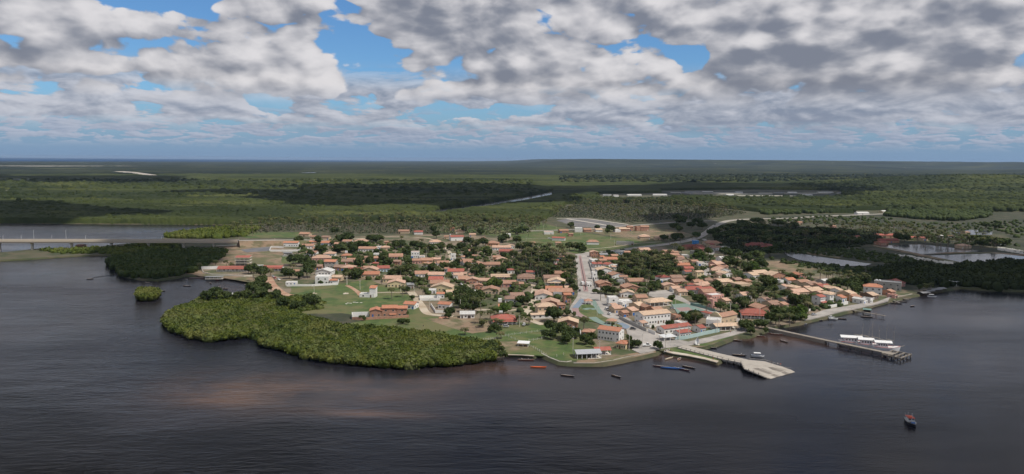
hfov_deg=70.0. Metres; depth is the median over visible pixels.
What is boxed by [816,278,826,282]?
house
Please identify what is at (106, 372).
river water
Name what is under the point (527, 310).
village street
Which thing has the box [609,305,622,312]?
house
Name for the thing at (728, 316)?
house
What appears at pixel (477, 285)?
house
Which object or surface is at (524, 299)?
tree
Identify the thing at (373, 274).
house
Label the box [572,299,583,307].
plaza path
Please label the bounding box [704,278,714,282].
house
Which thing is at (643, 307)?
house
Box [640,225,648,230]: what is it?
house
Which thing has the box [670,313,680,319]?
house
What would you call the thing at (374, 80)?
sky
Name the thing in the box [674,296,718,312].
back street
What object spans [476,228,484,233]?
tree
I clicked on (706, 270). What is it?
side street
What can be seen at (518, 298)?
tree
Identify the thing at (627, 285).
house
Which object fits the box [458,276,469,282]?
house
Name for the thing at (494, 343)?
tree
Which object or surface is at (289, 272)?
tree
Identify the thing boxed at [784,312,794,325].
palm tree
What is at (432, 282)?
house
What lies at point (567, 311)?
tree
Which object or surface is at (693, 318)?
tree
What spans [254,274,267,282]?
tree
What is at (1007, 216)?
marsh field
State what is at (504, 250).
house
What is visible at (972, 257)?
pond
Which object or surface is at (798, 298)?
tree
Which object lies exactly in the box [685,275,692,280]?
tree
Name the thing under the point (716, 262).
house
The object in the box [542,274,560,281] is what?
house
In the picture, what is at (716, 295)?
house
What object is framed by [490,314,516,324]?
house
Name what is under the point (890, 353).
pier head
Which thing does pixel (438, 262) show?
house
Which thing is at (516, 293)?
house
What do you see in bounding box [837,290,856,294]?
house
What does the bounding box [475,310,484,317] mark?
palm tree
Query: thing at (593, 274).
house
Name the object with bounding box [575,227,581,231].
house
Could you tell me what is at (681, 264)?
house
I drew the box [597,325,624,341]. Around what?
house
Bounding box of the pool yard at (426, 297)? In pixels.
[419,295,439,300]
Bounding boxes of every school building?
[656,322,691,333]
[673,329,691,335]
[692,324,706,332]
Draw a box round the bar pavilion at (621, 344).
[616,340,629,349]
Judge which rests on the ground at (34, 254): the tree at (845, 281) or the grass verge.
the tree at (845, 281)
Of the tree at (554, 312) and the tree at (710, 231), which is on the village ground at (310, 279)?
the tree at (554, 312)
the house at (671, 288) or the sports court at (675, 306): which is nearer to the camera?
the sports court at (675, 306)
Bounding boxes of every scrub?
[765,247,938,264]
[769,256,889,279]
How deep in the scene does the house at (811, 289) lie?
628.60 m
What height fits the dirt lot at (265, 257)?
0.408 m
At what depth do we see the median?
728.63 m
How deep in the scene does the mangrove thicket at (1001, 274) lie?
719.52 m
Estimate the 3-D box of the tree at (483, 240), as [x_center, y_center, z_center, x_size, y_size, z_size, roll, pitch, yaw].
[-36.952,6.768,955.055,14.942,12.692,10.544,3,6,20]
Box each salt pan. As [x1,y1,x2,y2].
[662,190,835,195]
[671,192,734,192]
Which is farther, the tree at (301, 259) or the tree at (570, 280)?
the tree at (301, 259)
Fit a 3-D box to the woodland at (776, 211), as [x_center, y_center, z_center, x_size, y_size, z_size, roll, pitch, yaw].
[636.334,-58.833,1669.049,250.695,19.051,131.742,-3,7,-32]
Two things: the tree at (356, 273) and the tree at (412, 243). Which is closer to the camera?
the tree at (356, 273)
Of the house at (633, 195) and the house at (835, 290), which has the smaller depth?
the house at (835, 290)
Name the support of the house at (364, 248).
on the village ground at (310, 279)
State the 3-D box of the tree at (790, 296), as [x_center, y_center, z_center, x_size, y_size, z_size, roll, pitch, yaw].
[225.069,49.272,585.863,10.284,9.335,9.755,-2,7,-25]
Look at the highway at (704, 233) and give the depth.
1105.74 m
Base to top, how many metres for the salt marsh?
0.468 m
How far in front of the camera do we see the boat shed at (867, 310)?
558.28 m
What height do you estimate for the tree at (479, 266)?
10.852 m
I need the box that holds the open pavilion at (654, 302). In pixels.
[642,297,671,306]
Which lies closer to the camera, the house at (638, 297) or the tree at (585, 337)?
the tree at (585, 337)
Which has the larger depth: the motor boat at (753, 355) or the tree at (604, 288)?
the tree at (604, 288)
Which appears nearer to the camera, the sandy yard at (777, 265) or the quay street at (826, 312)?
the quay street at (826, 312)
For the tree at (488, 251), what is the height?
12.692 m
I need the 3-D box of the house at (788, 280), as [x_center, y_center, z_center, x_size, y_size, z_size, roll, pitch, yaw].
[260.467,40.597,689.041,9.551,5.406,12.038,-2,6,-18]
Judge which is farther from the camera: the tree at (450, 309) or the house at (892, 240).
the house at (892, 240)
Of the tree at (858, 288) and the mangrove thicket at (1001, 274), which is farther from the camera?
the mangrove thicket at (1001, 274)
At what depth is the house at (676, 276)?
694.92 m
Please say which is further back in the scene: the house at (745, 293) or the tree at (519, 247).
the tree at (519, 247)
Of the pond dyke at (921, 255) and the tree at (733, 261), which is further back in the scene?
the pond dyke at (921, 255)
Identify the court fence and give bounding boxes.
[690,302,714,310]
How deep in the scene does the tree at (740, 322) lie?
494.53 m
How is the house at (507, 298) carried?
on the village ground at (310, 279)
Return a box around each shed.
[285,281,297,285]
[863,308,870,313]
[917,291,930,294]
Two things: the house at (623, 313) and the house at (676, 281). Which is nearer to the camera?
the house at (623, 313)
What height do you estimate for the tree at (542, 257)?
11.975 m
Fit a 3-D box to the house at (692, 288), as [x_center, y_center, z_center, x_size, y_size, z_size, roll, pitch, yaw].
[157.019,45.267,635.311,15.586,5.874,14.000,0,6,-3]
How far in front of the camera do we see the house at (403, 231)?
1119.87 m
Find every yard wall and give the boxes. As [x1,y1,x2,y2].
[201,266,217,268]
[270,247,300,251]
[287,279,338,285]
[431,304,444,312]
[516,279,569,285]
[619,315,646,330]
[644,321,687,327]
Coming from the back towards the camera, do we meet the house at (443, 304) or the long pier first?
the house at (443, 304)
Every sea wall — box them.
[201,268,251,276]
[574,352,653,362]
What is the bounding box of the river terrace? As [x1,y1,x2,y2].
[185,271,254,281]
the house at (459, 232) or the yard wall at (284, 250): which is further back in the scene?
the house at (459, 232)
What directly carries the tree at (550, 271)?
on the village ground at (310, 279)
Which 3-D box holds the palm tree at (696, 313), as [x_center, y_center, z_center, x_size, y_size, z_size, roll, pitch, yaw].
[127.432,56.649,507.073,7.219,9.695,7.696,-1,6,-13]
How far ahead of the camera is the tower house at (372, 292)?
601.75 m
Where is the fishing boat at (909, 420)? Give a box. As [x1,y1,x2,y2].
[904,415,915,426]
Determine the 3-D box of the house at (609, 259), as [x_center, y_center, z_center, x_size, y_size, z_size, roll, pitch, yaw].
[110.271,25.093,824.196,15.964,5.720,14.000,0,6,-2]
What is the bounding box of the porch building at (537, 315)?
[530,313,560,318]
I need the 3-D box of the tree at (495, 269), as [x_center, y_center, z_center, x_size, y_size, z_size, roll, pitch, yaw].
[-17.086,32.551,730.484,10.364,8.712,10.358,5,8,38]
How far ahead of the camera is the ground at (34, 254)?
1117.54 m
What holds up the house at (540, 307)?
on the village ground at (310, 279)
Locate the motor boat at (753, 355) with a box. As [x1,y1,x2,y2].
[751,352,763,356]
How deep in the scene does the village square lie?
622.32 m
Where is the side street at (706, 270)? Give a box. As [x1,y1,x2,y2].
[702,239,714,275]
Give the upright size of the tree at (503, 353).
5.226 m
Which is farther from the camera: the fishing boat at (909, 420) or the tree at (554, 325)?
the tree at (554, 325)
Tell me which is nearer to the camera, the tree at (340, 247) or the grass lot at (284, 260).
the grass lot at (284, 260)
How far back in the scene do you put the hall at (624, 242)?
990.66 m
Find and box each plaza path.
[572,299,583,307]
[572,308,589,318]
[589,317,616,326]
[591,299,603,313]
[617,323,629,328]
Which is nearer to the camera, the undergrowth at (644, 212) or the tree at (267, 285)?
the tree at (267, 285)
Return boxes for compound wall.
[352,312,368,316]
[352,315,408,319]
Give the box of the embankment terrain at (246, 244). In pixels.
[237,239,341,247]
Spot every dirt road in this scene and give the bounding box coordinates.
[266,276,292,295]
[407,292,454,316]
[415,237,454,267]
[470,308,524,310]
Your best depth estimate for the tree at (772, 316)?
510.69 m
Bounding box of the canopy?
[658,333,676,340]
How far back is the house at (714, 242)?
988.82 m
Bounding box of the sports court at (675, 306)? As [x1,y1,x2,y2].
[671,303,716,313]
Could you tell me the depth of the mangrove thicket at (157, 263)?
769.81 m
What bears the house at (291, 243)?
on the village ground at (310, 279)
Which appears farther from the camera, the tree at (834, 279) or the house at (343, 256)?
the house at (343, 256)
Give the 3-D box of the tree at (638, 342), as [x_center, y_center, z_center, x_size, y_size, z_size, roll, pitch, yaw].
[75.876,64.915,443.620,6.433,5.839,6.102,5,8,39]
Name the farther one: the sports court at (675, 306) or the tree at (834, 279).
the tree at (834, 279)
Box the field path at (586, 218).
[557,218,628,224]
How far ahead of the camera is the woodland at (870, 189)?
2954.01 m
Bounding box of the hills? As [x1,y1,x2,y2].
[0,159,1023,176]
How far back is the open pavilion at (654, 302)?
576.34 m
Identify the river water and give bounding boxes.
[0,224,1023,473]
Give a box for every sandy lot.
[427,317,491,332]
[500,341,527,350]
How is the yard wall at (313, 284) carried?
on the village ground at (310, 279)
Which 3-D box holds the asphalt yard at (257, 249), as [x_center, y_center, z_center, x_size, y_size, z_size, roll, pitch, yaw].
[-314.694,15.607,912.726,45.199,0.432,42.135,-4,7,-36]
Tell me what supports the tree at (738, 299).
on the village ground at (310, 279)
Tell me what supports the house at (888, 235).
on the ground at (34, 254)
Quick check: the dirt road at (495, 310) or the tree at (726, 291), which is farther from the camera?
the tree at (726, 291)
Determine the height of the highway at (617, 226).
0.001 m
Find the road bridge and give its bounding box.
[0,239,238,250]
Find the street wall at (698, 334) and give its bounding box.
[675,328,719,339]
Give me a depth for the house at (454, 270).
723.05 m
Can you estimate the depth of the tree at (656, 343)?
441.44 m
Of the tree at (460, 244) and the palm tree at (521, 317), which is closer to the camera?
the palm tree at (521, 317)
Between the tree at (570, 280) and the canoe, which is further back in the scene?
the tree at (570, 280)
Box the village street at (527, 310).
[519,281,543,324]
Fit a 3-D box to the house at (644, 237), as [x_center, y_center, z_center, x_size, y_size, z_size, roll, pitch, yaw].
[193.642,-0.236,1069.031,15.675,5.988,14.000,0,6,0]
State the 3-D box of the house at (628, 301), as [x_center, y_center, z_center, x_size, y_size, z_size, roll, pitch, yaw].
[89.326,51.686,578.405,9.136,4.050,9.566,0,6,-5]
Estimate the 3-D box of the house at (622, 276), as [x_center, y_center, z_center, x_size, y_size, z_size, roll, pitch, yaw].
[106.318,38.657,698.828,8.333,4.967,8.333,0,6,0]
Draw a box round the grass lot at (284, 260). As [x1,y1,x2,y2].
[281,256,297,263]
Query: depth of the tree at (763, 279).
656.08 m
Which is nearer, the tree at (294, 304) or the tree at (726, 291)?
the tree at (294, 304)
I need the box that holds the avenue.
[569,252,746,353]
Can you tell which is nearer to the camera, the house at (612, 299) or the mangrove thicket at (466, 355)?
the mangrove thicket at (466, 355)
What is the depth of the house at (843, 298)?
598.57 m
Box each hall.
[449,235,463,240]
[616,241,633,244]
[739,308,766,319]
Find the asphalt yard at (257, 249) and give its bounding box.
[242,247,270,251]
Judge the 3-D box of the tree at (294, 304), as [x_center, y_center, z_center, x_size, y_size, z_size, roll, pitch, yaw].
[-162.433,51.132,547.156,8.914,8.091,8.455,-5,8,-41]
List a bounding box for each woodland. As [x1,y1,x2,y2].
[0,177,534,190]
[0,187,544,200]
[0,195,554,221]
[300,217,1011,339]
[559,173,1023,181]
[562,192,1023,212]
[758,207,824,214]
[767,215,1023,231]
[789,173,1023,196]
[839,227,1020,246]
[883,200,993,220]
[1001,227,1023,237]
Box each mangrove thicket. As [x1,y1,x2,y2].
[39,243,181,253]
[104,246,228,278]
[133,286,162,300]
[159,292,501,368]
[163,224,260,238]
[166,317,492,369]
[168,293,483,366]
[870,257,1023,291]
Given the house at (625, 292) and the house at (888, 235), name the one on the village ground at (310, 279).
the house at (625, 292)
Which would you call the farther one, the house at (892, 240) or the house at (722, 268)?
the house at (892, 240)
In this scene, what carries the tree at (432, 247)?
on the village ground at (310, 279)
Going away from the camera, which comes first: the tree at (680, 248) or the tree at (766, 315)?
the tree at (766, 315)
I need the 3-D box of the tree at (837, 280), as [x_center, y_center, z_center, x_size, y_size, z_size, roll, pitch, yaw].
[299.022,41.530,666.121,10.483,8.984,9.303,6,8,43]
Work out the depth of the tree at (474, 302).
559.08 m
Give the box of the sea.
[0,158,418,161]
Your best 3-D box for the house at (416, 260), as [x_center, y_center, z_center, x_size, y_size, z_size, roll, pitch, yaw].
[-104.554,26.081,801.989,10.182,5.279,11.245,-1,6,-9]
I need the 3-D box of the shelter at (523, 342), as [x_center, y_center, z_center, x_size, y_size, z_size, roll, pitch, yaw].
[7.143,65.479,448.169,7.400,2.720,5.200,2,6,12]
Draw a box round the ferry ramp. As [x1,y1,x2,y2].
[677,345,793,378]
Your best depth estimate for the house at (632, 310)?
540.62 m
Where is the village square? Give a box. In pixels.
[647,290,687,302]
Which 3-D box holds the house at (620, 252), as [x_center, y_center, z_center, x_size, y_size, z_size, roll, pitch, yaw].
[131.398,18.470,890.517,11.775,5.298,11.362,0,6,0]
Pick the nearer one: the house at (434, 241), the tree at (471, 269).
the tree at (471, 269)
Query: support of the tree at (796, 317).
on the ground at (34, 254)
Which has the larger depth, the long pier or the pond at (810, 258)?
the pond at (810, 258)
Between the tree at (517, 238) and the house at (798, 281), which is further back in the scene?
the tree at (517, 238)
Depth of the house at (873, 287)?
630.94 m
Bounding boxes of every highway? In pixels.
[534,220,715,230]
[585,214,875,252]
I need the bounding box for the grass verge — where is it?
[666,298,683,303]
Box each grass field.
[245,232,318,237]
[290,280,596,360]
[428,222,563,237]
[515,231,663,253]
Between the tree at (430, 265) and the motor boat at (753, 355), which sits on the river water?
the motor boat at (753, 355)
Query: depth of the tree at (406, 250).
846.00 m
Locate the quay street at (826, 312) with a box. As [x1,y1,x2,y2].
[804,297,889,320]
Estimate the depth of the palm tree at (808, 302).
548.27 m
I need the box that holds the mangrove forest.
[0,173,1023,224]
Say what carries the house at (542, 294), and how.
on the village ground at (310, 279)
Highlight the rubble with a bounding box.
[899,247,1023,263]
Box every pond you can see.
[783,252,870,266]
[881,245,986,254]
[933,253,1023,262]
[951,230,992,234]
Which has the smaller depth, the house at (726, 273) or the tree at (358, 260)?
the house at (726, 273)
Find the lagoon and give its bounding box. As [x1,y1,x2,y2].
[116,171,153,174]
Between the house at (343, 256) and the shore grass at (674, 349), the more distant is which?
the house at (343, 256)
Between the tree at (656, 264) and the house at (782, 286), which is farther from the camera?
the tree at (656, 264)
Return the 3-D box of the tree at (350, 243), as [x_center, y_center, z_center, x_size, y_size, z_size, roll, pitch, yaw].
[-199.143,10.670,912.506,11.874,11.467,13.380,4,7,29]
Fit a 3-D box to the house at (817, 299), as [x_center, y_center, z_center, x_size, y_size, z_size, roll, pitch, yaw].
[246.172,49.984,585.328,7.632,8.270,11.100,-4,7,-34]
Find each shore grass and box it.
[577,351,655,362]
[666,347,716,359]
[692,335,735,345]
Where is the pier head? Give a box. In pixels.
[881,350,911,360]
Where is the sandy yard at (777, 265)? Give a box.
[767,261,815,272]
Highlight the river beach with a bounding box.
[666,351,717,362]
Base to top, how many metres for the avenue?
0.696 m
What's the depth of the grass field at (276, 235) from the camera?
1079.86 m
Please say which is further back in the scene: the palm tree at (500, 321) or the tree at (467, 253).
the tree at (467, 253)
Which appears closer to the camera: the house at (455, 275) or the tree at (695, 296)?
the tree at (695, 296)
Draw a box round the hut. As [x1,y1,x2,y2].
[581,328,595,333]
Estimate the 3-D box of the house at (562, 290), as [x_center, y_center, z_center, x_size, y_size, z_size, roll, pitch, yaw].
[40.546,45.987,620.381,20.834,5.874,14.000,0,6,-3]
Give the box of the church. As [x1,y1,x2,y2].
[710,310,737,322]
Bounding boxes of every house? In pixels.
[217,266,243,270]
[234,255,251,264]
[263,265,283,270]
[283,241,299,246]
[299,232,311,235]
[302,244,314,248]
[312,255,331,260]
[313,264,322,269]
[315,267,334,274]
[315,274,331,283]
[320,241,331,245]
[322,235,330,239]
[323,251,336,255]
[324,259,337,267]
[329,278,337,282]
[331,275,343,280]
[333,264,344,270]
[340,265,356,270]
[341,253,352,258]
[341,259,353,264]
[358,246,378,251]
[359,285,377,297]
[361,271,379,277]
[362,265,379,270]
[369,305,407,316]
[377,265,389,271]
[380,245,389,249]
[382,275,402,282]
[387,278,405,286]
[389,253,402,258]
[393,260,401,264]
[398,229,409,233]
[403,301,418,308]
[407,282,414,288]
[411,251,418,257]
[412,258,420,263]
[414,230,422,234]
[415,270,428,276]
[421,258,432,263]
[427,272,445,277]
[428,276,443,282]
[429,239,440,243]
[429,288,435,293]
[430,279,449,286]
[431,282,453,291]
[432,257,440,261]
[436,260,448,266]
[436,292,444,297]
[437,301,453,308]
[447,268,464,274]
[450,253,455,259]
[453,272,463,278]
[455,229,464,233]
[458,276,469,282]
[460,311,474,317]
[466,276,478,283]
[474,282,482,288]
[478,262,500,267]
[478,278,490,282]
[481,285,499,294]
[487,241,499,245]
[490,274,511,279]
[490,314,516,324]
[492,245,510,249]
[496,256,506,262]
[499,249,512,253]
[501,280,516,287]
[504,295,518,302]
[507,268,514,273]
[509,292,524,295]
[517,273,534,280]
[526,270,534,273]
[534,290,551,299]
[535,302,555,312]
[541,297,559,304]
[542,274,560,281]
[545,286,562,289]
[547,277,565,285]
[547,288,572,295]
[552,236,565,240]
[552,271,565,276]
[556,302,565,308]
[558,229,568,232]
[558,316,578,327]
[563,292,571,302]
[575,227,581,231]
[583,228,591,231]
[586,240,598,244]
[586,281,591,286]
[589,250,597,256]
[591,262,601,266]
[591,271,596,278]
[594,228,602,231]
[594,266,612,272]
[594,279,611,287]
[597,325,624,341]
[602,257,617,262]
[602,262,613,267]
[606,295,617,304]
[607,271,623,278]
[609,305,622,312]
[615,250,624,254]
[616,279,624,284]
[618,275,627,278]
[618,299,631,305]
[618,300,626,306]
[618,310,629,316]
[619,227,629,230]
[619,289,634,296]
[620,282,639,291]
[622,306,638,315]
[626,194,641,195]
[626,278,644,283]
[629,301,642,309]
[632,294,648,301]
[635,309,670,324]
[636,247,650,251]
[636,320,647,326]
[639,235,649,238]
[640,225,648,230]
[640,303,652,310]
[646,306,662,309]
[655,275,670,282]
[661,282,676,289]
[668,275,683,277]
[668,278,685,285]
[669,285,683,292]
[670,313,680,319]
[672,257,689,262]
[674,289,687,295]
[675,262,690,266]
[681,244,693,249]
[681,270,691,274]
[682,266,693,270]
[683,286,701,293]
[690,279,702,282]
[692,270,703,278]
[693,283,709,286]
[695,281,709,284]
[696,261,704,265]
[696,286,715,290]
[698,288,715,293]
[700,310,712,317]
[704,241,721,245]
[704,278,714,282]
[704,292,723,298]
[706,316,721,326]
[707,298,716,307]
[708,261,724,264]
[710,264,727,267]
[710,266,730,271]
[713,273,722,277]
[713,278,733,285]
[715,270,732,276]
[716,256,725,263]
[717,297,730,303]
[729,281,751,286]
[730,277,741,281]
[735,291,751,298]
[740,279,751,282]
[742,272,759,277]
[743,243,762,246]
[748,269,767,274]
[748,302,770,312]
[757,297,771,302]
[761,300,780,306]
[777,284,787,289]
[778,297,789,303]
[779,301,788,306]
[781,277,796,283]
[787,284,801,288]
[787,288,809,294]
[791,279,808,285]
[792,272,805,277]
[799,281,817,286]
[805,287,816,293]
[811,294,826,304]
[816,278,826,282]
[822,292,834,301]
[828,301,847,307]
[830,287,842,293]
[834,294,846,301]
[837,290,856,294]
[844,293,861,300]
[852,296,867,303]
[854,212,868,213]
[860,291,878,299]
[862,297,872,302]
[863,283,882,294]
[874,234,893,237]
[874,241,888,244]
[874,279,901,290]
[877,238,898,242]
[882,289,895,294]
[887,293,897,298]
[917,237,927,240]
[955,244,971,248]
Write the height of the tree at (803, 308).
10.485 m
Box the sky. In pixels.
[0,0,1023,161]
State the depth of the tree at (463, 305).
544.98 m
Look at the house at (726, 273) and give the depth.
722.28 m
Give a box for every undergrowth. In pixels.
[250,220,538,233]
[297,238,571,317]
[510,252,577,279]
[550,202,745,221]
[595,249,858,316]
[616,257,680,278]
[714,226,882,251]
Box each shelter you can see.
[205,276,222,278]
[517,340,529,344]
[592,346,611,354]
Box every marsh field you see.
[740,241,1023,289]
[749,212,1023,245]
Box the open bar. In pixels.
[710,322,739,330]
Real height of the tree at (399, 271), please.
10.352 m
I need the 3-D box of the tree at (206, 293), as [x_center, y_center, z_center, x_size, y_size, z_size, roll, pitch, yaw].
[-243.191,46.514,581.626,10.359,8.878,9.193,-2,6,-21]
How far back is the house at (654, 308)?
543.32 m
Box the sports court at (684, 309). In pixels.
[677,307,691,310]
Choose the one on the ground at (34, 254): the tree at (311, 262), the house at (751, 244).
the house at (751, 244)
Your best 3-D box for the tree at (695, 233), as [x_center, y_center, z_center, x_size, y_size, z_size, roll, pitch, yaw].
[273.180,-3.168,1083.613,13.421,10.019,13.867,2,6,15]
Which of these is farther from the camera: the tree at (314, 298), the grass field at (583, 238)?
the grass field at (583, 238)
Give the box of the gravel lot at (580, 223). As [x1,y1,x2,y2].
[557,218,626,226]
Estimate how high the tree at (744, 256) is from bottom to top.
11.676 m
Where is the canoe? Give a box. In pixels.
[530,366,546,367]
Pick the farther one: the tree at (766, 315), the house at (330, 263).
the house at (330, 263)
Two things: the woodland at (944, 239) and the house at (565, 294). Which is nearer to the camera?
the house at (565, 294)
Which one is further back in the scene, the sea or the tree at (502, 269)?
the sea
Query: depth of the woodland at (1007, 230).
1199.81 m
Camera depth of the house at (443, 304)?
558.15 m
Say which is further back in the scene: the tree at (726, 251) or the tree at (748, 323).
the tree at (726, 251)
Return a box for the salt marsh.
[307,313,362,323]
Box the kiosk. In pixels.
[606,318,616,323]
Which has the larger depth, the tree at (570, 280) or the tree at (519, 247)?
the tree at (519, 247)
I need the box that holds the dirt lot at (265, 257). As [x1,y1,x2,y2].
[208,245,284,265]
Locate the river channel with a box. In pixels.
[432,193,551,211]
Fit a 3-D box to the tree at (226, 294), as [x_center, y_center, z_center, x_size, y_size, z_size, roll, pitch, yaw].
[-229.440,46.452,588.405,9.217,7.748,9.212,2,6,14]
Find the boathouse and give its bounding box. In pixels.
[573,349,601,358]
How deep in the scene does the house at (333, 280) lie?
663.18 m
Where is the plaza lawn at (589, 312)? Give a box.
[579,304,621,326]
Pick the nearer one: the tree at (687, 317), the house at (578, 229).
the tree at (687, 317)
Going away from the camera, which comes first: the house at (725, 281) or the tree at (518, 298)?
the tree at (518, 298)
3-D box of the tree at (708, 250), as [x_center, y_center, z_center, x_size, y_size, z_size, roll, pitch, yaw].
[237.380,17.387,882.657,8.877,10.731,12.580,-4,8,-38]
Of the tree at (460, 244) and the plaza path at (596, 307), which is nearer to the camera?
the plaza path at (596, 307)
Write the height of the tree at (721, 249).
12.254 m
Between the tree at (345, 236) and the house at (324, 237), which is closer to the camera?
the tree at (345, 236)
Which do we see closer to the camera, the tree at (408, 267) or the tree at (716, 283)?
the tree at (716, 283)
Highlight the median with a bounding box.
[579,255,587,291]
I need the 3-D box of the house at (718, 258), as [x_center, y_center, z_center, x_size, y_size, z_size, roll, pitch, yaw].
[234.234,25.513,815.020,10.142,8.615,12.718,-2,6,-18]
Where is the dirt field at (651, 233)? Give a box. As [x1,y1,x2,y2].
[582,227,692,240]
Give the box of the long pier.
[768,327,884,353]
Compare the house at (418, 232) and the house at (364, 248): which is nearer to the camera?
the house at (364, 248)
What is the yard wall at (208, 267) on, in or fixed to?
on the village ground at (310, 279)
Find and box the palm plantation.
[229,197,998,255]
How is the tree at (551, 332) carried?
on the village ground at (310, 279)
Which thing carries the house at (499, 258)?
on the village ground at (310, 279)
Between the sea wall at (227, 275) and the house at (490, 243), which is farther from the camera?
the house at (490, 243)
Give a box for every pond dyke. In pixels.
[798,251,840,258]
[872,245,959,262]
[921,252,1023,255]
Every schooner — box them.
[838,333,873,345]
[856,327,888,347]
[871,328,904,351]
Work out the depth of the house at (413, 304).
556.87 m
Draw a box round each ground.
[0,173,1023,366]
[198,234,926,360]
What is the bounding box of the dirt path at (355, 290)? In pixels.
[345,285,360,295]
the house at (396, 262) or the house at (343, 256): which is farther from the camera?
the house at (343, 256)
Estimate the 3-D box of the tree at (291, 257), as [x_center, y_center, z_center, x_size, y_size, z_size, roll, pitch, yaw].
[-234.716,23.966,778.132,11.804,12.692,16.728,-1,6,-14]
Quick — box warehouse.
[763,271,784,278]
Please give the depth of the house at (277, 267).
740.62 m
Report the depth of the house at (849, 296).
601.93 m
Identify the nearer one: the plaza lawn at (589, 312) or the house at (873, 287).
the plaza lawn at (589, 312)
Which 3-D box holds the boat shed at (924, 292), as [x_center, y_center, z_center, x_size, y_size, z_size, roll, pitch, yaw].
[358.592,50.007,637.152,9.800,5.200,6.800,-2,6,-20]
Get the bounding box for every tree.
[199,290,212,299]
[208,286,223,297]
[222,290,232,297]
[232,291,241,297]
[239,289,252,296]
[245,282,257,293]
[246,263,257,273]
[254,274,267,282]
[254,286,267,296]
[255,265,267,274]
[259,282,272,289]
[271,289,280,297]
[275,296,289,304]
[283,268,294,278]
[286,254,296,263]
[290,300,298,308]
[293,235,303,239]
[294,270,303,277]
[297,255,311,263]
[297,299,306,306]
[302,260,316,267]
[302,265,313,276]
[302,292,312,302]
[307,250,314,254]
[307,294,322,304]
[313,235,320,243]
[314,244,326,253]
[330,227,338,233]
[331,243,347,252]
[340,233,350,238]
[342,268,351,277]
[347,241,356,246]
[349,245,358,250]
[352,267,363,276]
[352,270,360,276]
[353,257,361,265]
[356,240,364,246]
[365,234,377,242]
[365,256,373,262]
[370,234,384,241]
[378,252,388,260]
[383,257,392,264]
[387,269,397,274]
[391,239,400,245]
[395,266,403,273]
[398,240,405,247]
[402,246,410,254]
[402,264,411,274]
[404,257,411,263]
[409,241,415,247]
[411,275,420,282]
[416,242,425,249]
[427,243,434,250]
[427,262,435,268]
[430,225,436,230]
[431,231,439,237]
[436,241,444,249]
[439,262,448,267]
[443,306,455,312]
[448,261,457,267]
[452,288,462,294]
[454,295,467,304]
[456,242,465,249]
[457,284,470,289]
[459,302,470,310]
[462,250,471,257]
[463,237,471,244]
[463,287,476,296]
[469,267,478,272]
[469,299,479,304]
[469,303,477,310]
[470,239,480,245]
[475,263,485,271]
[475,297,483,309]
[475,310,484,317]
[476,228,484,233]
[476,289,485,296]
[479,237,488,244]
[479,319,487,327]
[482,247,491,254]
[486,278,502,285]
[487,309,494,315]
[487,339,497,346]
[490,265,498,272]
[490,323,498,331]
[495,319,505,326]
[496,302,510,313]
[497,235,506,241]
[497,345,504,350]
[498,266,506,273]
[498,350,507,356]
[511,228,521,234]
[513,235,521,242]
[514,295,523,302]
[515,242,526,248]
[515,314,523,323]
[519,226,528,232]
[521,250,529,257]
[521,296,531,302]
[525,316,534,321]
[535,254,545,261]
[540,329,548,335]
[543,252,552,259]
[544,320,553,329]
[545,268,553,274]
[545,305,561,321]
[546,329,556,337]
[551,322,557,331]
[555,321,571,332]
[560,334,571,343]
[561,272,570,278]
[561,328,574,340]
[563,263,570,268]
[563,309,571,315]
[565,242,573,250]
[565,278,575,284]
[568,284,578,290]
[572,242,582,250]
[579,333,591,343]
[580,246,586,250]
[580,316,588,328]
[587,332,596,340]
[597,269,605,275]
[600,285,609,293]
[607,286,617,294]
[627,339,634,347]
[629,270,637,276]
[631,339,641,346]
[638,270,645,276]
[644,261,653,268]
[647,281,658,290]
[652,262,660,268]
[653,340,662,346]
[661,266,672,272]
[669,222,680,228]
[671,214,681,218]
[675,218,686,223]
[675,225,683,230]
[677,246,684,252]
[684,314,690,321]
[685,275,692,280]
[686,221,695,227]
[689,314,700,320]
[691,312,700,324]
[692,218,703,222]
[692,231,700,237]
[692,294,700,301]
[696,222,707,228]
[697,251,705,257]
[697,296,706,304]
[703,247,713,252]
[706,228,715,233]
[711,279,721,286]
[714,301,726,311]
[719,246,728,255]
[721,255,733,260]
[721,288,730,293]
[723,248,731,255]
[728,257,741,267]
[730,249,742,257]
[734,296,749,307]
[738,319,746,327]
[739,286,750,291]
[741,253,753,261]
[742,261,752,271]
[742,320,754,328]
[746,327,754,334]
[747,261,758,269]
[753,319,761,327]
[754,256,765,263]
[757,285,765,295]
[758,260,768,267]
[759,275,770,286]
[759,320,768,326]
[764,311,774,322]
[765,276,778,285]
[767,284,778,290]
[768,304,781,312]
[768,313,781,323]
[775,313,783,326]
[779,289,789,296]
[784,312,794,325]
[785,308,794,312]
[787,293,796,303]
[787,312,800,322]
[793,294,807,303]
[794,304,808,312]
[798,312,807,318]
[804,301,812,313]
[830,277,839,284]
[835,278,842,285]
[839,278,852,289]
[848,280,860,290]
[850,276,860,281]
[853,286,862,291]
[861,276,871,283]
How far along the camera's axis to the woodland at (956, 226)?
1380.30 m
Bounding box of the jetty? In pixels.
[851,308,885,316]

